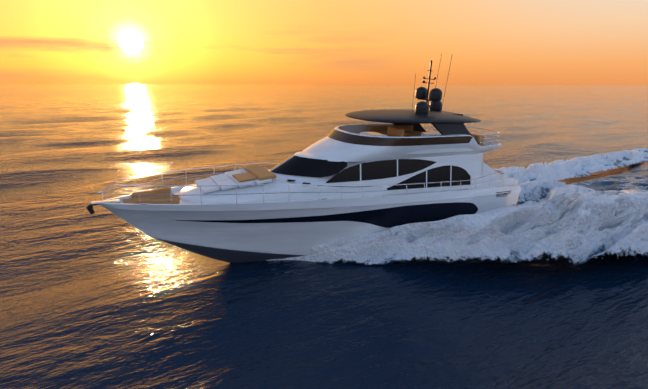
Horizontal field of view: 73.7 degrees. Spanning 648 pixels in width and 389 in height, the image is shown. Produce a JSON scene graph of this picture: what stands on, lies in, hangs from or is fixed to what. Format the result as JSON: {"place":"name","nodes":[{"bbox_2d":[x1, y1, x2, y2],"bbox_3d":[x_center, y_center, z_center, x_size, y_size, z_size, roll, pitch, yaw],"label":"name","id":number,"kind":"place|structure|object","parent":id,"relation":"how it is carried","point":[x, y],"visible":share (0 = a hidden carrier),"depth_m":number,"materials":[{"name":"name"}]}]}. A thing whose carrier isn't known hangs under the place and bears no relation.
{"place":"outdoors","nodes":[
{"label":"outdoors","id":0,"kind":"place"},
{"bbox_2d":[0,84,647,388],"bbox_3d":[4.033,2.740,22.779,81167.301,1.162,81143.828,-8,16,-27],"label":"sea water","id":1,"kind":"structure","parent":0,"point":[101,297],"depth_m":18.80,"materials":[{"name":"blue liquid"}]},
{"bbox_2d":[100,184,519,262],"bbox_3d":[0.472,1.349,21.734,20.800,4.160,5.436,-6,18,-28],"label":"yacht hull","id":2,"kind":"object","parent":1,"relation":"on","point":[237,242],"visible":0.58,"depth_m":18.46,"materials":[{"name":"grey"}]},
{"bbox_2d":[86,125,519,213],"bbox_3d":[1.218,-0.892,21.431,22.961,4.960,5.350,-6,18,-28],"label":"yacht deck","id":3,"kind":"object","parent":2,"relation":"on","point":[257,174],"visible":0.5,"depth_m":18.56,"materials":[{"name":"white"}]},
{"bbox_2d":[97,124,518,204],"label":"rails","id":4,"kind":"object","parent":2,"relation":"on","point":[341,192],"visible":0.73,"depth_m":18.47,"materials":[{"name":"silver metal"}]},
{"bbox_2d":[178,150,482,203],"bbox_3d":[0.779,-1.203,21.086,15.200,2.053,4.360,-6,18,-28],"label":"deckhouse","id":5,"kind":"object","parent":2,"relation":"on","point":[300,167],"visible":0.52,"depth_m":19.41,"materials":[{"name":"white plastic"}]},
{"bbox_2d":[303,123,501,161],"bbox_3d":[3.997,-2.806,22.368,11.050,1.120,4.600,-6,18,-28],"label":"flybridge","id":6,"kind":"object","parent":5,"relation":"on","point":[345,143],"visible":0.9,"depth_m":20.09,"materials":[{"name":"white metal"}]},
{"bbox_2d":[345,109,480,143],"bbox_3d":[4.675,-3.629,22.483,7.500,1.460,4.400,-6,18,-28],"label":"hardtop","id":7,"kind":"object","parent":6,"relation":"on","point":[445,124],"visible":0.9,"depth_m":20.96,"materials":[{"name":"black"}]},
{"bbox_2d":[412,54,462,114],"bbox_3d":[5.599,-5.753,22.317,3.040,3.106,2.240,-6,18,-28],"label":"radar mast","id":8,"kind":"object","parent":7,"relation":"on","point":[435,98],"visible":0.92,"depth_m":22.15,"materials":[{"name":"black"}]},
{"bbox_2d":[176,191,510,227],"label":"hull window","id":9,"kind":"structure","parent":2,"relation":"on","point":[394,216],"depth_m":20.24,"materials":[{"name":"black glass"}]},
{"bbox_2d":[266,190,647,264],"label":"wake spray","id":10,"kind":"object","parent":1,"relation":"on","point":[582,227],"visible":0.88,"depth_m":19.60,"materials":[{"name":"liquid"}]},
{"bbox_2d":[495,148,647,183],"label":"wake spray","id":11,"kind":"object","parent":1,"relation":"on","point":[557,170],"visible":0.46,"depth_m":39.77,"materials":[{"name":"liquid"}]},
{"bbox_2d":[517,168,647,203],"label":"wake foam","id":12,"kind":"object","parent":1,"relation":"on","point":[537,190],"visible":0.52,"depth_m":31.63,"materials":[{"name":"liquid"}]},
{"bbox_2d":[0,0,647,83],"label":"sky","id":13,"kind":"structure","parent":0,"point":[42,41],"materials":[{"name":"orange"}]}
]}

